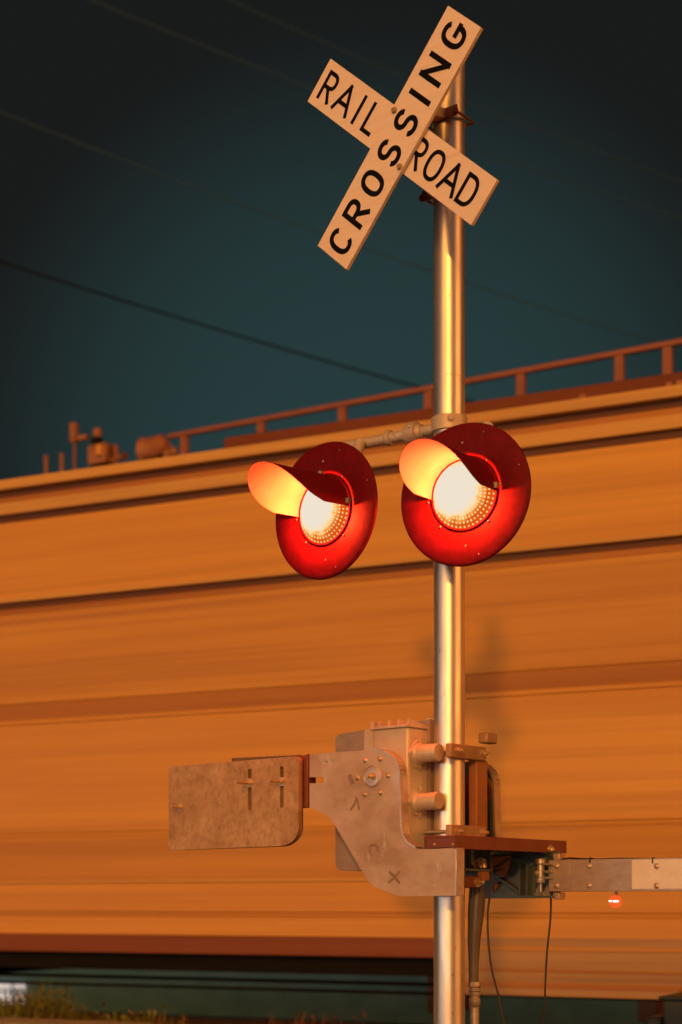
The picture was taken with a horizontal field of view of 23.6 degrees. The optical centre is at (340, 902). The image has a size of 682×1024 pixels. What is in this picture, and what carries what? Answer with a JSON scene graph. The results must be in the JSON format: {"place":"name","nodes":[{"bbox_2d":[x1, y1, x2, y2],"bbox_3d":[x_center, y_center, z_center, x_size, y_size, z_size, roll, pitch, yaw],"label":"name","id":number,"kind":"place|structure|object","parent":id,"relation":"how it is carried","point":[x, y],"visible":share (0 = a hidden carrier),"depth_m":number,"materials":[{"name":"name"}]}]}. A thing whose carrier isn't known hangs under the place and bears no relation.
{"place":"outdoors","nodes":[
{"label":"outdoors","id":0,"kind":"place"},
{"bbox_2d":[0,261,475,401],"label":"overhead wire","id":1,"kind":"object","parent":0,"point":[184,319],"visible":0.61,"depth_m":22.48,"materials":[{"name":"black metal"}]},
{"bbox_2d":[0,111,681,350],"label":"overhead wire","id":2,"kind":"object","parent":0,"point":[318,231],"visible":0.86,"depth_m":24.84,"materials":[{"name":"black metal"}]},
{"bbox_2d":[0,0,681,479],"label":"sky","id":3,"kind":"structure","parent":0,"point":[603,76],"materials":[{"name":"teal"}]},
{"bbox_2d":[91,0,681,218],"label":"overhead wire","id":4,"kind":"object","parent":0,"point":[313,89],"visible":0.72,"depth_m":25.68,"materials":[{"name":"black metal"}]},
{"bbox_2d":[229,0,681,181],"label":"overhead wire","id":5,"kind":"object","parent":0,"point":[465,101],"visible":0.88,"depth_m":27.05,"materials":[{"name":"black metal"}]},
{"bbox_3d":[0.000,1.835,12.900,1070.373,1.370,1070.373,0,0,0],"label":"ground","id":6,"kind":"structure","parent":0,"visible":0},
{"bbox_2d":[0,1017,150,1023],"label":"kerb","id":7,"kind":"structure","parent":6,"relation":"on","point":[6,1020],"depth_m":11.86,"materials":[{"name":"concrete"}]},
{"bbox_2d":[0,980,190,1023],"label":"weeds","id":8,"kind":"object","parent":6,"relation":"on","point":[19,1009],"visible":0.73,"depth_m":12.83,"materials":[{"name":"green plant"}]},
{"bbox_2d":[31,1002,365,1023],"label":"dry weeds","id":9,"kind":"object","parent":6,"relation":"on","point":[302,1021],"visible":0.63,"depth_m":12.07,"materials":[{"name":"brown plant"}]},
{"bbox_2d":[0,1010,415,1023],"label":"track bed","id":10,"kind":"object","parent":6,"relation":"on","point":[216,1020],"depth_m":16.15,"materials":[{"name":"brown gravel"}]},
{"bbox_2d":[0,372,681,1001],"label":"freight car","id":11,"kind":"object","parent":10,"relation":"on","point":[160,618],"visible":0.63,"depth_m":13.02,"materials":[{"name":"metal"}]},
{"bbox_2d":[0,969,645,1023],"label":"building","id":12,"kind":"structure","parent":6,"relation":"on","point":[395,1008],"depth_m":27.62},
{"bbox_2d":[0,984,10,989],"bbox_3d":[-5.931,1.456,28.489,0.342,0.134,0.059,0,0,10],"label":"window","id":13,"kind":"structure","parent":12,"relation":"in","point":[2,986],"depth_m":28.45,"materials":[{"name":"white glass"}]},
{"bbox_2d":[0,992,10,1002],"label":"window","id":14,"kind":"structure","parent":12,"relation":"in","point":[7,993],"depth_m":28.45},
{"bbox_2d":[14,984,24,989],"bbox_3d":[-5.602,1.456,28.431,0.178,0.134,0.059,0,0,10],"label":"window","id":15,"kind":"structure","parent":12,"relation":"in","point":[15,985],"depth_m":28.41,"materials":[{"name":"white glass"}]},
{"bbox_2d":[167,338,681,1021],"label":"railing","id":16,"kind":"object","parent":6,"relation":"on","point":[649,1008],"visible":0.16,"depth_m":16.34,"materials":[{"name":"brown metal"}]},
{"bbox_2d":[44,455,48,473],"bbox_3d":[-3.553,-4.803,19.655,0.060,1.178,0.060,0,0,31],"label":"vent pipe","id":17,"kind":"object","parent":16,"relation":"on","point":[46,457],"visible":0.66,"depth_m":19.63,"materials":[{"name":"brown metal"}]},
{"bbox_2d":[59,453,63,471],"bbox_3d":[-3.341,-4.798,19.526,0.060,1.168,0.060,0,0,31],"label":"vent pipe","id":18,"kind":"object","parent":16,"relation":"on","point":[61,455],"visible":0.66,"depth_m":19.51,"materials":[{"name":"brown metal"}]},
{"bbox_2d":[70,422,88,469],"bbox_3d":[-3.108,-4.962,19.384,0.250,1.496,0.080,0,0,31],"label":"antenna mast","id":19,"kind":"object","parent":16,"relation":"on","point":[75,438],"visible":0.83,"depth_m":19.40,"materials":[{"name":"brown metal"}]},
{"bbox_2d":[91,428,102,444],"bbox_3d":[-2.881,-4.907,19.246,0.112,1.386,0.104,0,0,31],"label":"beacon lamp","id":20,"kind":"object","parent":16,"relation":"on","point":[96,438],"visible":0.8,"depth_m":19.20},
{"bbox_2d":[88,442,113,466],"bbox_3d":[-2.814,-4.793,19.176,0.280,1.157,0.290,0,0,31],"label":"relay box","id":21,"kind":"object","parent":16,"relation":"on","point":[101,454],"visible":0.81,"depth_m":19.09,"materials":[{"name":"orange metal"}]},
{"bbox_2d":[109,445,127,463],"bbox_3d":[-2.638,-4.784,19.064,0.308,1.139,0.110,0,0,31],"label":"horn post","id":22,"kind":"object","parent":16,"relation":"on","point":[121,456],"visible":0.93,"depth_m":19.06,"materials":[{"name":"brown metal"}]},
{"bbox_2d":[136,434,177,460],"bbox_3d":[-2.057,-4.796,18.745,0.515,1.163,0.320,0,0,31],"label":"drum","id":23,"kind":"object","parent":16,"relation":"on","point":[158,446],"visible":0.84,"depth_m":18.67,"materials":[{"name":"orange metal"}]},
{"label":"road","id":24,"kind":"structure","parent":0,"visible":0},
{"bbox_2d":[343,63,466,1023],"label":"signal mast","id":25,"kind":"object","parent":24,"relation":"on","point":[449,583],"visible":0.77,"depth_m":6.94,"materials":[{"name":"metal"}]},
{"bbox_2d":[247,439,377,579],"bbox_3d":[-0.137,-1.726,7.004,0.547,0.652,0.550,0,0,-7],"label":"flashing light","id":26,"kind":"object","parent":25,"relation":"attached to","point":[321,501],"visible":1,"depth_m":7.00,"materials":[{"name":"metal"}]},
{"bbox_2d":[169,717,566,898],"bbox_3d":[0.078,-0.409,7.483,1.731,0.782,0.957,0,0,40],"label":"gate mechanism","id":27,"kind":"object","parent":25,"relation":"attached to","point":[375,798],"visible":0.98,"depth_m":7.08,"materials":[{"name":"metal"}]},
{"bbox_2d":[487,850,551,1023],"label":"hanging cable","id":28,"kind":"object","parent":27,"relation":"hanging from","point":[489,953],"visible":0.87,"depth_m":7.02,"materials":[{"name":"grey plastic"}]},
{"bbox_2d":[491,851,681,907],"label":"crossing barrier","id":29,"kind":"object","parent":27,"relation":"attached to","point":[592,874],"visible":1,"depth_m":6.99,"materials":[{"name":"metal"}]},
{"bbox_2d":[308,6,498,270],"bbox_3d":[0.341,-3.157,6.916,0.977,0.954,0.429,0,0,37],"label":"crossbuck sign","id":30,"kind":"object","parent":25,"relation":"attached to","point":[398,138],"visible":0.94,"depth_m":6.73,"materials":[{"name":"beige"}]},
{"bbox_2d":[399,421,530,566],"bbox_3d":[0.477,-1.715,6.656,0.550,0.652,0.547,0,0,-12],"label":"flashing light","id":31,"kind":"object","parent":25,"relation":"attached to","point":[466,495],"visible":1,"depth_m":6.69,"materials":[{"name":"metal"}]},
{"bbox_2d":[468,885,485,1023],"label":"conduit riser","id":32,"kind":"object","parent":24,"relation":"on","point":[476,903],"visible":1,"depth_m":7.12,"materials":[{"name":"metal"}]},
{"bbox_2d":[646,992,681,1023],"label":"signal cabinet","id":33,"kind":"object","parent":24,"relation":"on","point":[672,1009],"visible":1,"depth_m":9.53,"materials":[{"name":"grey metal"}]}
]}

